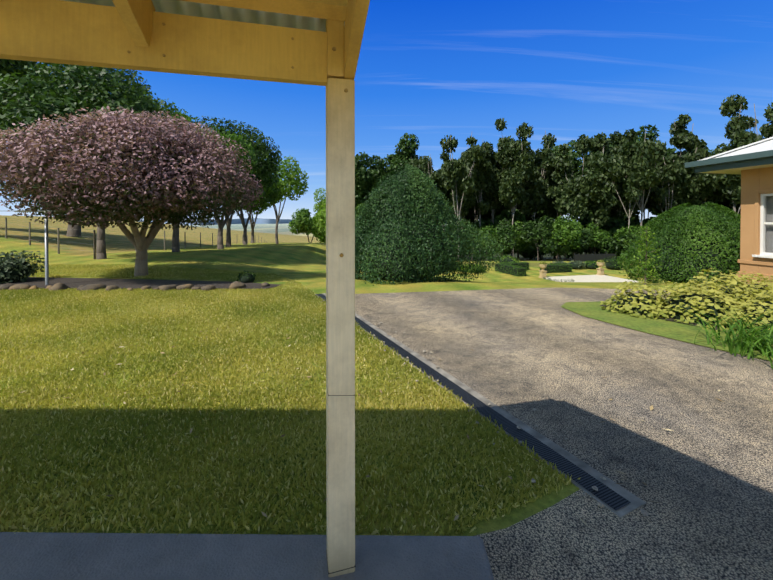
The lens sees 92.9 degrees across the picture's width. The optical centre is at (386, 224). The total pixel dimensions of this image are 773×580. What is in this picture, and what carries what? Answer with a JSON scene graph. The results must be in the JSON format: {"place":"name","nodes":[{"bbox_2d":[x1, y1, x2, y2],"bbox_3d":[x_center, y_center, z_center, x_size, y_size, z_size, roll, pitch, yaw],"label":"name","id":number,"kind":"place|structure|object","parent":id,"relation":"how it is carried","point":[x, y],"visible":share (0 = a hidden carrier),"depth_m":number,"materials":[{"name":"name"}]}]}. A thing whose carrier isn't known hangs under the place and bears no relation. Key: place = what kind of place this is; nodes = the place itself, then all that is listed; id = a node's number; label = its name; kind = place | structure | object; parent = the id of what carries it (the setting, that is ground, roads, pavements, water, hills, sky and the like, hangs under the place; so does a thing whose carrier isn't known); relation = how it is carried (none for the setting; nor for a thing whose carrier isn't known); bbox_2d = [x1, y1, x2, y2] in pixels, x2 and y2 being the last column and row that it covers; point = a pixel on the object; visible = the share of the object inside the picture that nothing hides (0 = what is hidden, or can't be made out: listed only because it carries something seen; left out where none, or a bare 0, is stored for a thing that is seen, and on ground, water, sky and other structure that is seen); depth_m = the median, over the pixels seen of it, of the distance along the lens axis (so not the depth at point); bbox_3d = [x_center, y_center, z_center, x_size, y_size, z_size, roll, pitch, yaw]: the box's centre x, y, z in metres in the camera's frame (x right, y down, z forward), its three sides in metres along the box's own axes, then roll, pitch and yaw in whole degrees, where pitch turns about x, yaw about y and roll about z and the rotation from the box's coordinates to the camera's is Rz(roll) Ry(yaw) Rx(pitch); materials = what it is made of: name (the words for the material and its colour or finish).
{"place":"outdoors","nodes":[
{"label":"outdoors","id":0,"kind":"place"},
{"bbox_2d":[237,179,282,242],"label":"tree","id":1,"kind":"object","parent":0,"point":[252,222],"depth_m":54.30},
{"bbox_2d":[138,218,577,224],"bbox_3d":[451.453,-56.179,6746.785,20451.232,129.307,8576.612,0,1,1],"label":"hills","id":2,"kind":"structure","parent":0,"point":[261,221],"depth_m":8189.93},
{"bbox_2d":[0,215,772,535],"bbox_3d":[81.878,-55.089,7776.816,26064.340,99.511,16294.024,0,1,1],"label":"ground","id":3,"kind":"structure","parent":0,"point":[299,258],"depth_m":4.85,"materials":[{"name":"plant"}]},
{"bbox_2d":[0,59,36,108],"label":"tree","id":4,"kind":"object","parent":3,"relation":"on","point":[6,65],"visible":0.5,"depth_m":20.12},
{"bbox_2d":[0,249,44,282],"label":"bed shrub","id":5,"kind":"object","parent":3,"relation":"on","point":[22,257],"depth_m":9.11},
{"bbox_2d":[14,209,78,284],"bbox_3d":[-15.056,0.676,9.382,15.874,2.130,0.185,0,1,5],"label":"clothesline","id":6,"kind":"object","parent":3,"relation":"on","point":[46,254],"visible":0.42,"depth_m":8.69,"materials":[{"name":"grey"}]},
{"bbox_2d":[5,217,95,258],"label":"fence posts","id":7,"kind":"object","parent":3,"relation":"on","point":[94,244],"visible":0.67,"depth_m":16.33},
{"bbox_2d":[0,59,151,237],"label":"tree","id":8,"kind":"object","parent":3,"relation":"on","point":[127,72],"depth_m":26.53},
{"bbox_2d":[0,62,184,258],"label":"tree","id":9,"kind":"object","parent":3,"relation":"on","point":[47,105],"depth_m":12.99,"materials":[{"name":"plant"}]},
{"bbox_2d":[0,105,263,276],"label":"purple tree","id":10,"kind":"object","parent":3,"relation":"on","point":[66,193],"depth_m":8.41,"materials":[{"name":"plant"}]},
{"bbox_2d":[0,277,280,288],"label":"bed soil","id":11,"kind":"structure","parent":3,"relation":"on","point":[38,282],"depth_m":9.08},
{"bbox_2d":[0,281,269,290],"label":"edging rocks","id":12,"kind":"object","parent":11,"relation":"on","point":[62,286],"visible":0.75,"depth_m":8.08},
{"bbox_2d":[236,270,255,282],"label":"bed shrub","id":13,"kind":"object","parent":11,"relation":"on","point":[243,279],"depth_m":9.15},
{"bbox_2d":[130,95,256,251],"bbox_3d":[-10.682,-2.418,18.497,7.562,8.179,7.126,0,1,1],"label":"tree","id":14,"kind":"object","parent":3,"relation":"on","point":[248,146],"depth_m":18.67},
{"bbox_2d":[135,231,266,250],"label":"fence posts","id":15,"kind":"object","parent":3,"relation":"on","point":[212,239],"visible":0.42,"depth_m":31.80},
{"bbox_2d":[189,116,282,248],"bbox_3d":[-10.725,-2.490,23.596,7.886,8.720,8.108,0,1,1],"label":"tree","id":16,"kind":"object","parent":3,"relation":"on","point":[263,150],"depth_m":23.47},
{"bbox_2d":[0,532,493,579],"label":"carport slab","id":17,"kind":"structure","parent":3,"relation":"on","point":[84,556],"depth_m":1.66,"materials":[{"name":"concrete"}]},
{"bbox_2d":[326,19,354,576],"bbox_3d":[-0.205,0.301,1.621,0.115,2.500,0.115,0,1,-14],"label":"carport post","id":18,"kind":"object","parent":17,"relation":"on","point":[340,306],"visible":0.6,"depth_m":1.57,"materials":[{"name":"wood"}]},
{"bbox_2d":[0,0,369,85],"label":"carport beam","id":19,"kind":"structure","parent":18,"relation":"on","point":[66,32],"depth_m":1.43,"materials":[{"name":"wood"}]},
{"bbox_2d":[62,0,344,31],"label":"carport roof","id":20,"kind":"structure","parent":19,"relation":"on","point":[233,14],"depth_m":1.55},
{"bbox_2d":[127,23,347,256],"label":"bolts","id":21,"kind":"object","parent":19,"relation":"attached to","point":[292,67],"visible":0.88,"depth_m":1.54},
{"bbox_2d":[326,385,355,573],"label":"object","id":22,"kind":"object","parent":18,"relation":"attached to","point":[326,550],"visible":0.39,"depth_m":1.58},
{"bbox_2d":[224,158,282,246],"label":"tree","id":23,"kind":"object","parent":3,"relation":"on","point":[270,189],"depth_m":30.21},
{"bbox_2d":[236,157,283,244],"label":"tree","id":24,"kind":"object","parent":3,"relation":"on","point":[272,197],"depth_m":40.71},
{"bbox_2d":[266,156,308,243],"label":"tree","id":25,"kind":"object","parent":3,"relation":"on","point":[294,182],"depth_m":46.44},
{"bbox_2d":[288,208,315,242],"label":"tree","id":26,"kind":"object","parent":3,"relation":"on","point":[299,223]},
{"bbox_2d":[310,208,325,243],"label":"tree","id":27,"kind":"object","parent":3,"relation":"on","point":[318,225],"visible":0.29,"depth_m":32.16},
{"bbox_2d":[313,188,325,214],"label":"tree","id":28,"kind":"object","parent":3,"relation":"on","point":[321,204],"visible":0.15,"depth_m":61.93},
{"bbox_2d":[355,152,380,249],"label":"tree","id":29,"kind":"object","parent":3,"relation":"on","point":[368,179],"depth_m":84.20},
{"bbox_2d":[367,155,385,199],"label":"tree","id":30,"kind":"object","parent":3,"relation":"on","point":[378,165],"visible":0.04,"depth_m":88.72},
{"bbox_2d":[380,154,397,197],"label":"tree","id":31,"kind":"object","parent":3,"relation":"on","point":[390,157],"visible":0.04,"depth_m":88.27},
{"bbox_2d":[389,133,420,171],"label":"tree","id":32,"kind":"object","parent":3,"relation":"on","point":[406,154],"depth_m":82.60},
{"bbox_2d":[409,155,433,204],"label":"gum tree","id":33,"kind":"object","parent":3,"relation":"on","point":[416,162],"depth_m":74.85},
{"bbox_2d":[355,165,511,285],"bbox_3d":[1.205,-0.030,11.022,5.294,3.489,5.258,0,1,1],"label":"bush","id":34,"kind":"object","parent":3,"relation":"on","point":[406,178],"depth_m":10.00,"materials":[{"name":"plant"}]},
{"bbox_2d":[421,157,448,219],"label":"gum tree","id":35,"kind":"object","parent":3,"relation":"on","point":[433,175],"depth_m":69.89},
{"bbox_2d":[438,152,460,231],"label":"gum tree","id":36,"kind":"object","parent":3,"relation":"on","point":[444,156],"depth_m":69.79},
{"bbox_2d":[440,135,485,256],"bbox_3d":[12.833,-4.772,63.092,7.229,22.410,8.483,0,1,1],"label":"gum tree","id":37,"kind":"object","parent":3,"relation":"on","point":[454,170],"depth_m":60.92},
{"bbox_2d":[450,157,485,259],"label":"gum tree","id":38,"kind":"object","parent":3,"relation":"on","point":[471,199],"depth_m":63.81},
{"bbox_2d":[463,207,478,256],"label":"tree","id":39,"kind":"object","parent":3,"relation":"on","point":[472,218],"depth_m":79.01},
{"bbox_2d":[462,229,482,257],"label":"shrub","id":40,"kind":"object","parent":3,"relation":"on","point":[472,237],"depth_m":62.25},
{"bbox_2d":[461,263,485,272],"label":"garden shrub","id":41,"kind":"object","parent":3,"relation":"on","point":[472,267],"depth_m":27.49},
{"bbox_2d":[459,145,490,221],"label":"gum tree","id":42,"kind":"object","parent":3,"relation":"on","point":[461,159],"depth_m":72.19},
{"bbox_2d":[466,134,494,259],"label":"gum tree","id":43,"kind":"object","parent":3,"relation":"on","point":[485,170],"depth_m":65.11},
{"bbox_2d":[467,218,495,257],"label":"scrub shrub","id":44,"kind":"object","parent":3,"relation":"on","point":[484,223],"depth_m":66.23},
{"bbox_2d":[477,224,498,259],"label":"tree","id":45,"kind":"object","parent":3,"relation":"on","point":[493,230],"depth_m":58.04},
{"bbox_2d":[484,151,504,257],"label":"gum tree","id":46,"kind":"object","parent":3,"relation":"on","point":[490,198],"depth_m":67.62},
{"bbox_2d":[484,229,516,253],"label":"tree","id":47,"kind":"object","parent":3,"relation":"on","point":[512,241],"depth_m":55.53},
{"bbox_2d":[494,219,517,256],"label":"tree","id":48,"kind":"object","parent":3,"relation":"on","point":[502,228],"depth_m":57.83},
{"bbox_2d":[493,209,525,255],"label":"scrub shrub","id":49,"kind":"object","parent":3,"relation":"on","point":[507,215],"depth_m":65.69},
{"bbox_2d":[499,255,519,262],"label":"garden shrub","id":50,"kind":"object","parent":3,"relation":"on","point":[509,256],"depth_m":30.61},
{"bbox_2d":[494,263,527,276],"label":"hedge","id":51,"kind":"object","parent":3,"relation":"on","point":[514,270],"depth_m":26.60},
{"bbox_2d":[490,118,536,257],"bbox_3d":[22.570,-6.099,65.811,7.886,25.609,5.137,0,1,1],"label":"gum tree","id":52,"kind":"object","parent":3,"relation":"on","point":[523,133],"depth_m":64.67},
{"bbox_2d":[501,261,529,269],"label":"hedge","id":53,"kind":"object","parent":3,"relation":"on","point":[520,264],"depth_m":28.86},
{"bbox_2d":[498,139,533,256],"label":"gum tree","id":54,"kind":"object","parent":3,"relation":"on","point":[510,194],"depth_m":60.57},
{"bbox_2d":[512,221,528,259],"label":"tree","id":55,"kind":"object","parent":3,"relation":"on","point":[520,242],"depth_m":60.56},
{"bbox_2d":[500,157,540,258],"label":"gum tree","id":56,"kind":"object","parent":3,"relation":"on","point":[503,207],"depth_m":69.22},
{"bbox_2d":[515,215,543,259],"bbox_3d":[25.391,2.442,66.235,6.751,8.413,7.636,0,1,1],"label":"scrub shrub","id":57,"kind":"object","parent":3,"relation":"on","point":[528,252],"depth_m":64.94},
{"bbox_2d":[518,148,555,259],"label":"gum tree","id":58,"kind":"object","parent":3,"relation":"on","point":[537,184],"depth_m":64.58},
{"bbox_2d":[520,215,553,260],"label":"tree","id":59,"kind":"object","parent":3,"relation":"on","point":[545,228],"depth_m":57.50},
{"bbox_2d":[539,264,546,277],"bbox_3d":[10.680,3.186,25.061,0.540,0.950,0.532,0,1,1],"label":"urn","id":60,"kind":"object","parent":3,"relation":"on","point":[543,271],"visible":0.92,"depth_m":24.90,"materials":[{"name":"stone"}]},
{"bbox_2d":[530,131,557,258],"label":"gum tree","id":61,"kind":"object","parent":3,"relation":"on","point":[549,139],"depth_m":70.83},
{"bbox_2d":[537,213,553,258],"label":"tree","id":62,"kind":"object","parent":3,"relation":"on","point":[538,216],"depth_m":69.47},
{"bbox_2d":[539,237,570,260],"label":"tree","id":63,"kind":"object","parent":3,"relation":"on","point":[548,246],"depth_m":54.55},
{"bbox_2d":[539,263,572,272],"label":"hedge","id":64,"kind":"object","parent":3,"relation":"on","point":[556,269],"depth_m":27.56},
{"bbox_2d":[540,170,574,258],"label":"gum tree","id":65,"kind":"object","parent":3,"relation":"on","point":[552,202],"depth_m":68.64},
{"bbox_2d":[538,146,577,258],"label":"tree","id":66,"kind":"object","parent":3,"relation":"on","point":[553,210],"depth_m":75.43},
{"bbox_2d":[550,215,583,260],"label":"tree","id":67,"kind":"object","parent":3,"relation":"on","point":[562,228],"depth_m":53.81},
{"bbox_2d":[555,221,592,259],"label":"scrub shrub","id":68,"kind":"object","parent":3,"relation":"on","point":[589,249],"depth_m":65.33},
{"bbox_2d":[546,143,604,254],"bbox_3d":[30.856,-3.749,60.367,5.486,20.121,9.200,0,1,-36],"label":"gum tree","id":69,"kind":"object","parent":3,"relation":"on","point":[574,204],"depth_m":59.77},
{"bbox_2d":[567,140,585,256],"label":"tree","id":70,"kind":"object","parent":3,"relation":"on","point":[577,169],"depth_m":79.89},
{"bbox_2d":[568,260,585,268],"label":"garden shrub","id":71,"kind":"object","parent":3,"relation":"on","point":[582,263],"depth_m":29.32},
{"bbox_2d":[570,227,594,253],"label":"tree","id":72,"kind":"object","parent":3,"relation":"on","point":[585,239],"depth_m":56.03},
{"bbox_2d":[543,275,636,281],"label":"gravel path","id":73,"kind":"structure","parent":3,"relation":"on","point":[591,278],"depth_m":24.50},
{"bbox_2d":[578,211,601,253],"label":"scrub shrub","id":74,"kind":"object","parent":3,"relation":"on","point":[587,220],"depth_m":67.24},
{"bbox_2d":[584,261,598,268],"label":"garden shrub","id":75,"kind":"object","parent":3,"relation":"on","point":[592,265],"depth_m":29.41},
{"bbox_2d":[577,148,606,176],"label":"tree","id":76,"kind":"object","parent":3,"relation":"on","point":[582,155],"visible":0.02,"depth_m":79.26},
{"bbox_2d":[574,252,615,261],"bbox_3d":[28.763,4.644,50.518,6.749,1.600,0.076,0,1,-12],"label":"court fence","id":77,"kind":"object","parent":3,"relation":"on","point":[588,257],"visible":0.67,"depth_m":50.39,"materials":[{"name":"black"}]},
{"bbox_2d":[574,132,617,251],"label":"gum tree","id":78,"kind":"object","parent":3,"relation":"on","point":[585,144],"depth_m":62.03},
{"bbox_2d":[579,150,615,253],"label":"gum tree","id":79,"kind":"object","parent":3,"relation":"on","point":[598,193],"depth_m":58.23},
{"bbox_2d":[585,222,611,253],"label":"tree","id":80,"kind":"object","parent":3,"relation":"on","point":[597,234],"depth_m":57.10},
{"bbox_2d":[596,262,604,274],"bbox_3d":[15.249,3.173,26.165,0.540,0.950,0.532,0,1,1],"label":"urn","id":81,"kind":"object","parent":3,"relation":"on","point":[600,270],"visible":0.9,"depth_m":26.04,"materials":[{"name":"stone"}]},
{"bbox_2d":[596,230,623,253],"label":"tree","id":82,"kind":"object","parent":3,"relation":"on","point":[613,246],"depth_m":56.80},
{"bbox_2d":[603,257,621,269],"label":"garden shrub","id":83,"kind":"object","parent":3,"relation":"on","point":[612,267],"depth_m":29.06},
{"bbox_2d":[598,217,629,256],"bbox_3d":[38.937,2.517,62.650,6.350,7.675,6.800,0,1,1],"label":"scrub shrub","id":84,"kind":"object","parent":3,"relation":"on","point":[615,227],"visible":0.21,"depth_m":61.70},
{"bbox_2d":[607,185,626,219],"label":"gum tree","id":85,"kind":"object","parent":3,"relation":"on","point":[614,208],"depth_m":65.72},
{"bbox_2d":[587,157,659,258],"bbox_3d":[37.191,-2.399,57.327,9.712,16.989,7.126,0,1,1],"label":"gum tree","id":86,"kind":"object","parent":3,"relation":"on","point":[616,173],"depth_m":56.55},
{"bbox_2d":[608,128,638,214],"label":"gum tree","id":87,"kind":"object","parent":3,"relation":"on","point":[618,138],"depth_m":64.59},
{"bbox_2d":[602,211,645,259],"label":"tree","id":88,"kind":"object","parent":3,"relation":"on","point":[624,219],"depth_m":64.26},
{"bbox_2d":[617,233,636,254],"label":"shrub","id":89,"kind":"object","parent":3,"relation":"on","point":[627,238],"visible":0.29,"depth_m":55.38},
{"bbox_2d":[613,198,645,217],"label":"gum tree","id":90,"kind":"object","parent":3,"relation":"on","point":[634,212],"visible":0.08,"depth_m":65.45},
{"bbox_2d":[613,224,646,245],"bbox_3d":[37.759,2.902,56.210,5.876,5.835,4.616,0,1,1],"label":"shrub","id":91,"kind":"object","parent":3,"relation":"on","point":[636,229],"depth_m":55.89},
{"bbox_2d":[609,131,667,260],"bbox_3d":[38.628,-4.080,57.109,7.237,20.330,6.866,0,1,1],"label":"gum tree","id":92,"kind":"object","parent":3,"relation":"on","point":[649,151],"depth_m":55.39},
{"bbox_2d":[627,226,661,284],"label":"tree sapling","id":93,"kind":"object","parent":3,"relation":"on","point":[647,262],"depth_m":8.83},
{"bbox_2d":[636,124,659,218],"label":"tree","id":94,"kind":"object","parent":3,"relation":"on","point":[651,135],"depth_m":75.93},
{"bbox_2d":[644,155,671,212],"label":"gum tree","id":95,"kind":"object","parent":3,"relation":"on","point":[650,203],"visible":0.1,"depth_m":59.85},
{"bbox_2d":[561,300,772,360],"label":"island lawn","id":96,"kind":"structure","parent":3,"relation":"on","point":[668,329],"depth_m":5.36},
{"bbox_2d":[600,301,737,331],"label":"bed soil","id":97,"kind":"structure","parent":96,"relation":"on","point":[672,319],"depth_m":5.59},
{"bbox_2d":[600,281,673,318],"bbox_3d":[4.289,1.236,6.227,1.270,0.522,1.168,0,1,1],"label":"shrub","id":98,"kind":"object","parent":97,"relation":"on","point":[626,307],"depth_m":6.04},
{"bbox_2d":[649,281,760,331],"bbox_3d":[4.862,1.205,5.750,1.421,0.603,1.607,0,1,1],"label":"shrub","id":99,"kind":"object","parent":97,"relation":"on","point":[708,291],"depth_m":5.48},
{"bbox_2d":[669,268,767,308],"bbox_3d":[5.654,1.124,6.183,1.561,0.756,1.715,0,1,1],"label":"shrub","id":100,"kind":"object","parent":97,"relation":"on","point":[704,280],"depth_m":6.04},
{"bbox_2d":[716,272,772,299],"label":"shrub","id":101,"kind":"object","parent":97,"relation":"on","point":[752,281],"depth_m":6.51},
{"bbox_2d":[720,283,772,336],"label":"shrub","id":102,"kind":"object","parent":97,"relation":"on","point":[734,309],"depth_m":4.96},
{"bbox_2d":[666,310,772,368],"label":"agapanthus plant","id":103,"kind":"object","parent":96,"relation":"on","point":[757,340],"visible":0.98,"depth_m":4.33,"materials":[{"name":"green plant"}]},
{"bbox_2d":[644,154,694,212],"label":"gum tree","id":104,"kind":"object","parent":3,"relation":"on","point":[678,175],"depth_m":59.28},
{"bbox_2d":[613,201,740,283],"bbox_3d":[11.166,0.708,13.410,5.566,2.995,6.029,0,1,1],"label":"conifer hedge","id":105,"kind":"object","parent":3,"relation":"on","point":[718,215],"depth_m":12.23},
{"bbox_2d":[673,194,690,206],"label":"gum tree","id":106,"kind":"object","parent":3,"relation":"on","point":[680,200],"visible":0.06,"depth_m":60.77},
{"bbox_2d":[669,114,712,206],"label":"gum tree","id":107,"kind":"object","parent":3,"relation":"on","point":[686,140],"depth_m":59.70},
{"bbox_2d":[677,150,724,205],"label":"gum tree","id":108,"kind":"object","parent":3,"relation":"on","point":[713,193],"depth_m":58.59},
{"bbox_2d":[696,139,716,201],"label":"gum tree","id":109,"kind":"object","parent":3,"relation":"on","point":[702,144],"depth_m":63.09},
{"bbox_2d":[717,191,740,221],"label":"gum tree","id":110,"kind":"object","parent":3,"relation":"on","point":[726,202],"depth_m":61.93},
{"bbox_2d":[712,94,760,216],"bbox_3d":[52.684,-6.817,54.805,5.682,25.704,5.859,0,1,1],"label":"gum tree","id":111,"kind":"object","parent":3,"relation":"on","point":[737,135],"depth_m":54.58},
{"bbox_2d":[736,167,772,283],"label":"house walls","id":112,"kind":"structure","parent":3,"relation":"on","point":[755,183],"depth_m":7.67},
{"bbox_2d":[700,164,772,173],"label":"eave soffit","id":113,"kind":"structure","parent":112,"relation":"attached to","point":[733,171],"depth_m":7.89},
{"bbox_2d":[752,193,772,257],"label":"window frame","id":114,"kind":"object","parent":112,"relation":"in","point":[763,222],"visible":0.98,"depth_m":7.53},
{"bbox_2d":[765,196,772,252],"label":"window screen","id":115,"kind":"object","parent":114,"relation":"in","point":[771,238],"depth_m":7.47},
{"bbox_2d":[766,196,772,252],"bbox_3d":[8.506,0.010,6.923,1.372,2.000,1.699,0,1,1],"label":"house window blind","id":116,"kind":"object","parent":114,"relation":"attached to","point":[768,218],"depth_m":7.53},
{"bbox_2d":[743,102,772,140],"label":"gum tree","id":117,"kind":"object","parent":3,"relation":"on","point":[767,131],"depth_m":57.98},
{"bbox_2d":[0,0,772,219],"label":"sky","id":118,"kind":"structure","parent":0,"point":[430,70],"materials":[{"name":"blue"}]},
{"bbox_2d":[355,287,772,579],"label":"driveway","id":119,"kind":"structure","parent":0,"point":[703,470],"depth_m":2.83,"materials":[{"name":"gravel"}]},
{"bbox_2d":[21,322,723,527],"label":"fallen leaves","id":120,"kind":"object","parent":119,"relation":"on","point":[455,518],"visible":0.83,"depth_m":2.78,"materials":[{"name":"brown plant"}]},
{"bbox_2d":[315,293,645,517],"bbox_3d":[-0.038,1.510,4.817,0.225,0.050,6.335,0,1,-25],"label":"drain surround","id":121,"kind":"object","parent":119,"relation":"on","point":[635,503],"depth_m":2.53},
{"bbox_2d":[316,294,630,509],"bbox_3d":[-0.070,1.481,4.808,0.130,0.001,6.280,0,1,-25],"label":"drain grate","id":122,"kind":"object","parent":121,"relation":"on","point":[614,500],"visible":0.8,"depth_m":2.63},
{"bbox_2d":[321,301,647,515],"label":"loose stones","id":123,"kind":"object","parent":119,"relation":"on","point":[643,512],"visible":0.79,"depth_m":2.17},
{"bbox_2d":[711,139,772,158],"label":"house roof","id":124,"kind":"structure","parent":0,"point":[764,146],"depth_m":7.58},
{"bbox_2d":[685,150,772,174],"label":"gutter","id":125,"kind":"object","parent":124,"relation":"attached to","point":[744,160],"visible":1,"depth_m":7.50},
{"bbox_2d":[698,137,772,160],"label":"roof hip cap","id":126,"kind":"object","parent":124,"relation":"on","point":[751,144],"depth_m":7.84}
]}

